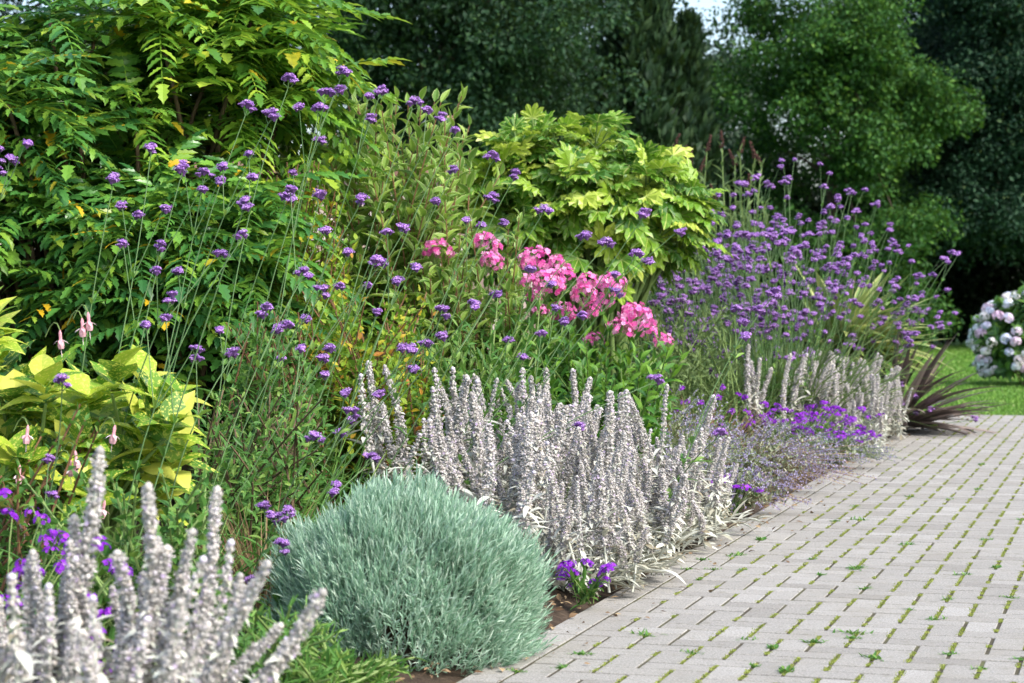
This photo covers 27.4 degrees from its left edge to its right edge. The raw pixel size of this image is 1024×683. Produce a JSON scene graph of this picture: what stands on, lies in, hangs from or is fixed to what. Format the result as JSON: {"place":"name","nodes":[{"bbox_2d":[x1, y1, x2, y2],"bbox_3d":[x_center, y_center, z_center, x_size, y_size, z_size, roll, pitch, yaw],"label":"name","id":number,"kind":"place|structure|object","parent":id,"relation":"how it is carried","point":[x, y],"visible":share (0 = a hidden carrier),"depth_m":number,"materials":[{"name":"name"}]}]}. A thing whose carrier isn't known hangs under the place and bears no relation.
{"place":"outdoors","nodes":[
{"label":"outdoors","id":0,"kind":"place"},
{"bbox_2d":[122,472,320,610],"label":"grass tussock","id":1,"kind":"object","parent":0,"point":[265,592],"depth_m":6.35,"materials":[{"name":"green plant"}]},
{"bbox_2d":[153,560,326,682],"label":"lambs ear plant","id":2,"kind":"object","parent":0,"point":[220,654],"visible":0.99,"depth_m":3.52,"materials":[{"name":"grey plant"}]},
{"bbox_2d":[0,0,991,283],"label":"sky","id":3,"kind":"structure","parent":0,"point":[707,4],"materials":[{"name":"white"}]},
{"bbox_2d":[337,0,745,144],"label":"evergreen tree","id":4,"kind":"object","parent":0,"point":[715,42],"visible":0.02,"depth_m":41.89,"materials":[{"name":"green plant"}]},
{"bbox_2d":[537,470,664,596],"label":"lambs ear plant","id":5,"kind":"object","parent":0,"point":[614,492],"visible":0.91,"depth_m":6.75,"materials":[{"name":"grey plant"}]},
{"bbox_2d":[635,428,735,549],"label":"lambs ear plant","id":6,"kind":"object","parent":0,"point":[696,511],"visible":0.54,"depth_m":7.95,"materials":[{"name":"grey plant"}]},
{"bbox_2d":[456,415,1023,682],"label":"paving","id":7,"kind":"structure","parent":0,"point":[929,657],"depth_m":6.81,"materials":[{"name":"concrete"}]},
{"bbox_2d":[589,414,1023,682],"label":"moss","id":8,"kind":"object","parent":7,"relation":"on","point":[893,630],"visible":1,"depth_m":7.34,"materials":[{"name":"green plant"}]},
{"bbox_2d":[542,322,965,384],"bbox_3d":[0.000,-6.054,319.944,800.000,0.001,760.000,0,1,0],"label":"lawn","id":9,"kind":"structure","parent":0,"point":[958,343],"depth_m":44.61,"materials":[{"name":"green plant"}]},
{"bbox_2d":[0,432,895,682],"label":"flower bed","id":10,"kind":"object","parent":9,"relation":"on","point":[558,618],"visible":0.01,"depth_m":6.41,"materials":[{"name":"soil"}]},
{"bbox_2d":[0,286,35,596],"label":"aucuba shrub","id":11,"kind":"object","parent":10,"relation":"on","point":[11,349],"visible":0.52,"depth_m":6.72,"materials":[{"name":"yellow plant"}]},
{"bbox_2d":[0,549,67,682],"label":"lambs ear plant","id":12,"kind":"object","parent":10,"relation":"on","point":[36,626],"visible":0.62,"depth_m":3.90,"materials":[{"name":"grey plant"}]},
{"bbox_2d":[0,488,81,649],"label":"verbena","id":13,"kind":"object","parent":10,"relation":"on","point":[47,549],"visible":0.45,"depth_m":4.98,"materials":[{"name":"purple plant"}]},
{"bbox_2d":[0,572,81,682],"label":"lambs ear plant","id":14,"kind":"object","parent":10,"relation":"on","point":[20,659],"visible":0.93,"depth_m":3.44,"materials":[{"name":"grey plant"}]},
{"bbox_2d":[0,304,119,626],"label":"fuchsia bush","id":15,"kind":"object","parent":10,"relation":"on","point":[19,540],"visible":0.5,"depth_m":5.83,"materials":[{"name":"green plant"}]},
{"bbox_2d":[32,445,107,682],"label":"lambs ear plant","id":16,"kind":"object","parent":10,"relation":"on","point":[87,567],"visible":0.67,"depth_m":3.86,"materials":[{"name":"grey plant"}]},
{"bbox_2d":[0,344,220,585],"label":"aucuba shrub","id":17,"kind":"object","parent":10,"relation":"on","point":[30,393],"visible":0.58,"depth_m":6.12,"materials":[{"name":"yellow plant"}]},
{"bbox_2d":[81,142,172,371],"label":"verbena plant","id":18,"kind":"object","parent":10,"relation":"on","point":[120,204],"visible":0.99,"depth_m":6.69,"materials":[{"name":"green plant"}]},
{"bbox_2d":[19,467,246,674],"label":"leafy perennial","id":19,"kind":"object","parent":10,"relation":"on","point":[135,562],"visible":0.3,"depth_m":5.42,"materials":[{"name":"green plant"}]},
{"bbox_2d":[0,0,269,430],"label":"mahonia shrub","id":20,"kind":"object","parent":10,"relation":"on","point":[30,72],"visible":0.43,"depth_m":8.76,"materials":[{"name":"green plant"}]},
{"bbox_2d":[72,536,199,682],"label":"lambs ear plant","id":21,"kind":"object","parent":10,"relation":"on","point":[115,609],"visible":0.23,"depth_m":3.95,"materials":[{"name":"grey plant"}]},
{"bbox_2d":[64,594,213,682],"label":"lambs ear plant","id":22,"kind":"object","parent":10,"relation":"on","point":[91,668],"visible":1,"depth_m":3.40,"materials":[{"name":"grey plant"}]},
{"bbox_2d":[108,482,175,682],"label":"lambs ear plant","id":23,"kind":"object","parent":10,"relation":"on","point":[128,635],"visible":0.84,"depth_m":3.65,"materials":[{"name":"grey plant"}]},
{"bbox_2d":[106,195,253,550],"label":"verbena plant","id":24,"kind":"object","parent":10,"relation":"on","point":[243,204],"visible":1,"depth_m":5.95,"materials":[{"name":"green plant"}]},
{"bbox_2d":[0,129,392,510],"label":"mahonia shrub","id":25,"kind":"object","parent":10,"relation":"on","point":[254,250],"visible":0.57,"depth_m":8.59,"materials":[{"name":"green plant"}]},
{"bbox_2d":[151,485,241,682],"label":"lambs ear plant","id":26,"kind":"object","parent":10,"relation":"on","point":[210,576],"visible":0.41,"depth_m":3.88,"materials":[{"name":"grey plant"}]},
{"bbox_2d":[135,99,281,549],"bbox_3d":[-1.069,-0.009,7.161,0.614,1.642,0.222,0,1,9],"label":"verbena plant","id":27,"kind":"object","parent":10,"relation":"on","point":[248,105],"visible":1,"depth_m":7.14,"materials":[{"name":"green plant"}]},
{"bbox_2d":[3,0,414,489],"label":"mahonia shrub","id":28,"kind":"object","parent":10,"relation":"on","point":[233,56],"visible":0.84,"depth_m":9.33,"materials":[{"name":"green plant"}]},
{"bbox_2d":[143,528,286,682],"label":"lambs ear plant","id":29,"kind":"object","parent":10,"relation":"on","point":[182,578],"visible":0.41,"depth_m":3.70,"materials":[{"name":"grey plant"}]},
{"bbox_2d":[139,343,329,579],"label":"verbena plant","id":30,"kind":"object","parent":10,"relation":"on","point":[233,353],"visible":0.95,"depth_m":6.21,"materials":[{"name":"green plant"}]},
{"bbox_2d":[190,73,298,484],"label":"verbena plant","id":31,"kind":"object","parent":10,"relation":"on","point":[293,79],"visible":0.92,"depth_m":7.70,"materials":[{"name":"green plant"}]},
{"bbox_2d":[183,266,329,570],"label":"verbena plant","id":32,"kind":"object","parent":10,"relation":"on","point":[287,324],"visible":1,"depth_m":6.74,"materials":[{"name":"green plant"}]},
{"bbox_2d":[183,373,335,571],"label":"leafy perennial","id":33,"kind":"object","parent":10,"relation":"on","point":[271,472],"visible":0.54,"depth_m":6.93,"materials":[{"name":"green plant"}]},
{"bbox_2d":[201,283,356,513],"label":"yellowing shrub","id":34,"kind":"object","parent":10,"relation":"on","point":[278,384],"visible":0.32,"depth_m":8.12,"materials":[{"name":"green plant"}]},
{"bbox_2d":[210,65,352,485],"bbox_3d":[-0.903,-0.143,8.059,0.566,1.870,0.408,0,1,0],"label":"verbena plant","id":35,"kind":"object","parent":10,"relation":"on","point":[339,88],"visible":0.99,"depth_m":8.00,"materials":[{"name":"green plant"}]},
{"bbox_2d":[206,184,369,550],"bbox_3d":[-0.753,0.150,6.928,0.589,1.335,0.300,0,1,0],"label":"verbena plant","id":36,"kind":"object","parent":10,"relation":"on","point":[319,194],"visible":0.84,"depth_m":6.95,"materials":[{"name":"green plant"}]},
{"bbox_2d":[223,149,363,419],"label":"mixed shrub","id":37,"kind":"object","parent":10,"relation":"on","point":[333,268],"visible":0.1,"depth_m":9.21,"materials":[{"name":"green plant"}]},
{"bbox_2d":[232,387,384,600],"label":"verbena plant","id":38,"kind":"object","parent":10,"relation":"on","point":[345,392],"visible":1,"depth_m":6.21,"materials":[{"name":"purple plant"}]},
{"bbox_2d":[197,593,426,682],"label":"willow leaved plant","id":39,"kind":"object","parent":10,"relation":"on","point":[334,663],"visible":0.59,"depth_m":4.86,"materials":[{"name":"green plant"}]},
{"bbox_2d":[247,84,387,469],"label":"verbena plant","id":40,"kind":"object","parent":10,"relation":"on","point":[381,90],"visible":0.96,"depth_m":7.89,"materials":[{"name":"green plant"}]},
{"bbox_2d":[273,222,422,511],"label":"verbena plant","id":41,"kind":"object","parent":10,"relation":"on","point":[375,259],"visible":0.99,"depth_m":7.21,"materials":[{"name":"green plant"}]},
{"bbox_2d":[289,277,450,512],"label":"yellowing shrub","id":42,"kind":"object","parent":10,"relation":"on","point":[348,359],"visible":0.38,"depth_m":8.46,"materials":[{"name":"green plant"}]},
{"bbox_2d":[304,96,446,504],"bbox_3d":[-0.588,-0.095,8.175,0.602,1.769,0.439,0,1,-16],"label":"verbena plant","id":43,"kind":"object","parent":10,"relation":"on","point":[427,109],"visible":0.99,"depth_m":8.24,"materials":[{"name":"green plant"}]},
{"bbox_2d":[281,298,480,511],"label":"verbena plant","id":44,"kind":"object","parent":10,"relation":"on","point":[443,335],"visible":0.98,"depth_m":7.31,"materials":[{"name":"green plant"}]},
{"bbox_2d":[247,461,561,676],"bbox_3d":[-0.281,0.591,5.729,0.851,0.546,0.856,1,1,27],"label":"silver mound","id":45,"kind":"object","parent":10,"relation":"on","point":[475,571],"visible":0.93,"depth_m":5.48,"materials":[{"name":"plant"}]},
{"bbox_2d":[340,360,473,493],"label":"lambs ear plant","id":46,"kind":"object","parent":10,"relation":"on","point":[456,436],"visible":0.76,"depth_m":8.00,"materials":[{"name":"grey plant"}]},
{"bbox_2d":[311,83,508,441],"bbox_3d":[-0.550,-0.275,10.296,1.073,2.042,1.509,0,1,0],"label":"variegated shrub","id":47,"kind":"object","parent":10,"relation":"on","point":[445,219],"visible":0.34,"depth_m":9.91,"materials":[{"name":"green plant"}]},
{"bbox_2d":[393,377,500,501],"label":"lambs ear plant","id":48,"kind":"object","parent":10,"relation":"on","point":[464,392],"visible":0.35,"depth_m":8.29,"materials":[{"name":"grey plant"}]},
{"bbox_2d":[341,191,553,485],"bbox_3d":[-0.268,0.105,8.027,0.850,1.378,0.449,0,1,0],"label":"verbena plant","id":49,"kind":"object","parent":10,"relation":"on","point":[495,293],"visible":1,"depth_m":7.95,"materials":[{"name":"green plant"}]},
{"bbox_2d":[418,208,528,401],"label":"variegated shrub","id":50,"kind":"object","parent":10,"relation":"on","point":[506,285],"visible":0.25,"depth_m":9.63,"materials":[{"name":"green plant"}]},
{"bbox_2d":[403,273,571,464],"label":"leafy perennial","id":51,"kind":"object","parent":10,"relation":"on","point":[461,369],"visible":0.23,"depth_m":9.03,"materials":[{"name":"green plant"}]},
{"bbox_2d":[425,386,554,555],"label":"lambs ear plant","id":52,"kind":"object","parent":10,"relation":"on","point":[433,446],"visible":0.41,"depth_m":7.35,"materials":[{"name":"grey plant"}]},
{"bbox_2d":[428,399,566,549],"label":"lambs ear plant","id":53,"kind":"object","parent":10,"relation":"on","point":[453,473],"visible":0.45,"depth_m":7.30,"materials":[{"name":"grey plant"}]},
{"bbox_2d":[445,394,578,535],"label":"lambs ear plant","id":54,"kind":"object","parent":10,"relation":"on","point":[478,458],"visible":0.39,"depth_m":7.68,"materials":[{"name":"grey plant"}]},
{"bbox_2d":[460,411,564,587],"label":"lambs ear plant","id":55,"kind":"object","parent":10,"relation":"on","point":[528,468],"visible":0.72,"depth_m":6.88,"materials":[{"name":"grey plant"}]},
{"bbox_2d":[467,250,557,426],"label":"phlox plant","id":56,"kind":"object","parent":10,"relation":"on","point":[494,259],"visible":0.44,"depth_m":9.50,"materials":[{"name":"pink plant"}]},
{"bbox_2d":[467,384,592,531],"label":"lambs ear plant","id":57,"kind":"object","parent":10,"relation":"on","point":[476,417],"visible":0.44,"depth_m":7.83,"materials":[{"name":"grey plant"}]},
{"bbox_2d":[497,268,566,414],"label":"phlox plant","id":58,"kind":"object","parent":10,"relation":"on","point":[557,278],"visible":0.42,"depth_m":9.48,"materials":[{"name":"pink plant"}]},
{"bbox_2d":[442,227,685,489],"bbox_3d":[0.166,0.173,8.206,1.003,1.233,0.387,0,1,-4],"label":"verbena plant","id":59,"kind":"object","parent":10,"relation":"on","point":[586,235],"visible":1,"depth_m":8.09,"materials":[{"name":"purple plant"}]},
{"bbox_2d":[508,432,626,569],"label":"lambs ear plant","id":60,"kind":"object","parent":10,"relation":"on","point":[616,455],"visible":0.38,"depth_m":7.23,"materials":[{"name":"grey plant"}]},
{"bbox_2d":[504,389,640,545],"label":"lambs ear plant","id":61,"kind":"object","parent":10,"relation":"on","point":[607,443],"visible":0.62,"depth_m":7.56,"materials":[{"name":"grey plant"}]},
{"bbox_2d":[513,451,640,596],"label":"lambs ear plant","id":62,"kind":"object","parent":10,"relation":"on","point":[598,481],"visible":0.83,"depth_m":6.70,"materials":[{"name":"grey plant"}]},
{"bbox_2d":[553,558,615,610],"bbox_3d":[0.230,0.748,6.477,0.202,0.165,0.135,0,1,15],"label":"verbena","id":63,"kind":"object","parent":10,"relation":"on","point":[579,586],"visible":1,"depth_m":6.46,"materials":[{"name":"purple plant"}]},
{"bbox_2d":[440,103,733,385],"bbox_3d":[0.399,-0.309,11.783,1.676,2.049,1.420,0,1,0],"label":"fatsia shrub","id":64,"kind":"object","parent":10,"relation":"on","point":[597,183],"visible":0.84,"depth_m":11.44,"materials":[{"name":"green plant"}]},
{"bbox_2d":[550,292,638,403],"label":"phlox plant","id":65,"kind":"object","parent":10,"relation":"on","point":[589,336],"visible":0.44,"depth_m":9.43,"materials":[{"name":"green plant"}]},
{"bbox_2d":[561,271,650,430],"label":"phlox plant","id":66,"kind":"object","parent":10,"relation":"on","point":[586,352],"visible":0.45,"depth_m":9.43,"materials":[{"name":"green plant"}]},
{"bbox_2d":[540,346,680,497],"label":"leafy perennial","id":67,"kind":"object","parent":10,"relation":"on","point":[648,421],"visible":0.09,"depth_m":9.11,"materials":[{"name":"green plant"}]},
{"bbox_2d":[539,458,684,574],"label":"lambs ear plant","id":68,"kind":"object","parent":10,"relation":"on","point":[637,505],"visible":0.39,"depth_m":7.09,"materials":[{"name":"grey plant"}]},
{"bbox_2d":[591,301,656,446],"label":"phlox plant","id":69,"kind":"object","parent":10,"relation":"on","point":[629,312],"visible":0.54,"depth_m":9.47,"materials":[{"name":"pink plant"}]},
{"bbox_2d":[577,446,689,583],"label":"lambs ear plant","id":70,"kind":"object","parent":10,"relation":"on","point":[631,479],"visible":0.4,"depth_m":7.09,"materials":[{"name":"grey plant"}]},
{"bbox_2d":[571,461,705,568],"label":"lambs ear plant","id":71,"kind":"object","parent":10,"relation":"on","point":[666,509],"visible":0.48,"depth_m":7.49,"materials":[{"name":"grey plant"}]},
{"bbox_2d":[613,318,688,424],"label":"phlox plant","id":72,"kind":"object","parent":10,"relation":"on","point":[668,350],"visible":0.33,"depth_m":9.47,"materials":[{"name":"green plant"}]},
{"bbox_2d":[622,445,703,559],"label":"lambs ear plant","id":73,"kind":"object","parent":10,"relation":"on","point":[654,500],"visible":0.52,"depth_m":7.60,"materials":[{"name":"grey plant"}]},
{"bbox_2d":[623,384,717,508],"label":"lambs ear plant","id":74,"kind":"object","parent":10,"relation":"on","point":[639,430],"visible":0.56,"depth_m":8.46,"materials":[{"name":"grey plant"}]},
{"bbox_2d":[626,297,754,445],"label":"leafy perennial","id":75,"kind":"object","parent":10,"relation":"on","point":[695,374],"visible":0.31,"depth_m":11.84,"materials":[{"name":"green plant"}]},
{"bbox_2d":[651,435,748,543],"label":"lambs ear plant","id":76,"kind":"object","parent":10,"relation":"on","point":[715,493],"visible":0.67,"depth_m":8.16,"materials":[{"name":"grey plant"}]},
{"bbox_2d":[648,287,780,530],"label":"verbena plant","id":77,"kind":"object","parent":10,"relation":"on","point":[758,310],"visible":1,"depth_m":7.92,"materials":[{"name":"green plant"}]},
{"bbox_2d":[654,401,777,495],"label":"catmint plant","id":78,"kind":"object","parent":10,"relation":"on","point":[706,454],"visible":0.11,"depth_m":9.59,"materials":[{"name":"grey plant"}]},
{"bbox_2d":[668,130,774,372],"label":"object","id":79,"kind":"object","parent":10,"relation":"on","point":[732,219],"visible":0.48,"depth_m":15.53,"materials":[{"name":"green plant"}]},
{"bbox_2d":[711,224,795,437],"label":"verbena plant","id":80,"kind":"object","parent":10,"relation":"on","point":[775,314],"visible":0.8,"depth_m":12.52,"materials":[{"name":"purple plant"}]},
{"bbox_2d":[703,462,812,511],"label":"catmint plant","id":81,"kind":"object","parent":10,"relation":"on","point":[752,500],"visible":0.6,"depth_m":9.22,"materials":[{"name":"grey plant"}]},
{"bbox_2d":[738,344,792,450],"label":"lambs ear plant","id":82,"kind":"object","parent":10,"relation":"on","point":[754,388],"visible":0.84,"depth_m":11.96,"materials":[{"name":"grey plant"}]},
{"bbox_2d":[729,229,808,440],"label":"verbena plant","id":83,"kind":"object","parent":10,"relation":"on","point":[738,280],"visible":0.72,"depth_m":12.48,"materials":[{"name":"purple plant"}]},
{"bbox_2d":[664,416,876,486],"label":"catmint plant","id":84,"kind":"object","parent":10,"relation":"on","point":[788,462],"visible":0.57,"depth_m":10.19,"materials":[{"name":"grey plant"}]},
{"bbox_2d":[749,217,822,424],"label":"verbena plant","id":85,"kind":"object","parent":10,"relation":"on","point":[805,311],"visible":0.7,"depth_m":12.73,"materials":[{"name":"purple plant"}]},
{"bbox_2d":[631,279,955,439],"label":"grass tussock","id":86,"kind":"object","parent":10,"relation":"on","point":[825,358],"depth_m":12.92,"materials":[{"name":"green plant"}]},
{"bbox_2d":[750,233,852,436],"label":"verbena plant","id":87,"kind":"object","parent":10,"relation":"on","point":[833,290],"visible":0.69,"depth_m":12.65,"materials":[{"name":"purple plant"}]},
{"bbox_2d":[777,353,834,446],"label":"lambs ear plant","id":88,"kind":"object","parent":10,"relation":"on","point":[801,373],"visible":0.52,"depth_m":12.64,"materials":[{"name":"grey plant"}]},
{"bbox_2d":[752,400,865,453],"bbox_3d":[1.676,0.522,11.867,0.638,0.378,0.507,0,1,0],"label":"verbena","id":89,"kind":"object","parent":10,"relation":"on","point":[822,416],"visible":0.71,"depth_m":11.79,"materials":[{"name":"purple plant"}]},
{"bbox_2d":[785,217,860,395],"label":"verbena plant","id":90,"kind":"object","parent":10,"relation":"on","point":[835,255],"visible":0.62,"depth_m":13.23,"materials":[{"name":"purple plant"}]},
{"bbox_2d":[812,375,888,453],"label":"lambs ear plant","id":91,"kind":"object","parent":10,"relation":"on","point":[876,411],"visible":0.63,"depth_m":12.54,"materials":[{"name":"grey plant"}]},
{"bbox_2d":[759,264,962,388],"bbox_3d":[2.473,-0.006,15.302,1.621,1.284,1.641,1,1,28],"label":"cordyline","id":92,"kind":"object","parent":10,"relation":"on","point":[864,298],"visible":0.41,"depth_m":15.01,"materials":[{"name":"green plant"}]},
{"bbox_2d":[819,187,916,397],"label":"verbena plant","id":93,"kind":"object","parent":10,"relation":"on","point":[868,251],"visible":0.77,"depth_m":14.73,"materials":[{"name":"purple plant"}]},
{"bbox_2d":[848,227,951,414],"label":"verbena plant","id":94,"kind":"object","parent":10,"relation":"on","point":[894,286],"visible":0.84,"depth_m":14.69,"materials":[{"name":"purple plant"}]},
{"bbox_2d":[864,244,978,427],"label":"verbena plant","id":95,"kind":"object","parent":10,"relation":"on","point":[917,276],"visible":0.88,"depth_m":14.80,"materials":[{"name":"purple plant"}]},
{"bbox_2d":[837,325,1011,435],"bbox_3d":[2.746,0.324,14.905,1.671,0.980,1.708,0,1,0],"label":"bronze phormium","id":96,"kind":"object","parent":10,"relation":"on","point":[938,412],"visible":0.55,"depth_m":14.65,"materials":[{"name":"brown plant"}]},
{"bbox_2d":[291,0,666,340],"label":"evergreen tree","id":97,"kind":"object","parent":9,"relation":"on","point":[499,58],"visible":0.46,"depth_m":29.29,"materials":[{"name":"green plant"}]},
{"bbox_2d":[585,0,707,353],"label":"conifer tree","id":98,"kind":"object","parent":9,"relation":"on","point":[652,46],"visible":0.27,"depth_m":33.45,"materials":[{"name":"green plant"}]},
{"bbox_2d":[649,7,741,347],"bbox_3d":[2.970,-2.655,34.963,1.888,5.820,1.952,0,1,0],"label":"conifer tree","id":99,"kind":"object","parent":9,"relation":"on","point":[696,66],"visible":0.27,"depth_m":34.66,"materials":[{"name":"green plant"}]},
{"bbox_2d":[653,40,812,209],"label":"broadleaf tree","id":100,"kind":"object","parent":9,"relation":"on","point":[733,135],"visible":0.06,"depth_m":60.23,"materials":[{"name":"green plant"}]},
{"bbox_2d":[704,0,990,347],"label":"broadleaf tree","id":101,"kind":"object","parent":9,"relation":"on","point":[847,44],"visible":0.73,"depth_m":34.95,"materials":[{"name":"green plant"}]},
{"bbox_2d":[722,144,1023,344],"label":"hedge","id":102,"kind":"object","parent":9,"relation":"on","point":[972,286],"visible":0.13,"depth_m":43.06,"materials":[{"name":"green plant"}]},
{"bbox_2d":[778,0,1023,271],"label":"broadleaf tree","id":103,"kind":"object","parent":9,"relation":"on","point":[994,199],"visible":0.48,"depth_m":36.45,"materials":[{"name":"green plant"}]},
{"bbox_2d":[960,281,1023,384],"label":"hydrangea bush","id":104,"kind":"object","parent":9,"relation":"on","point":[997,347],"visible":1,"depth_m":22.66,"materials":[{"name":"white plant"}]},
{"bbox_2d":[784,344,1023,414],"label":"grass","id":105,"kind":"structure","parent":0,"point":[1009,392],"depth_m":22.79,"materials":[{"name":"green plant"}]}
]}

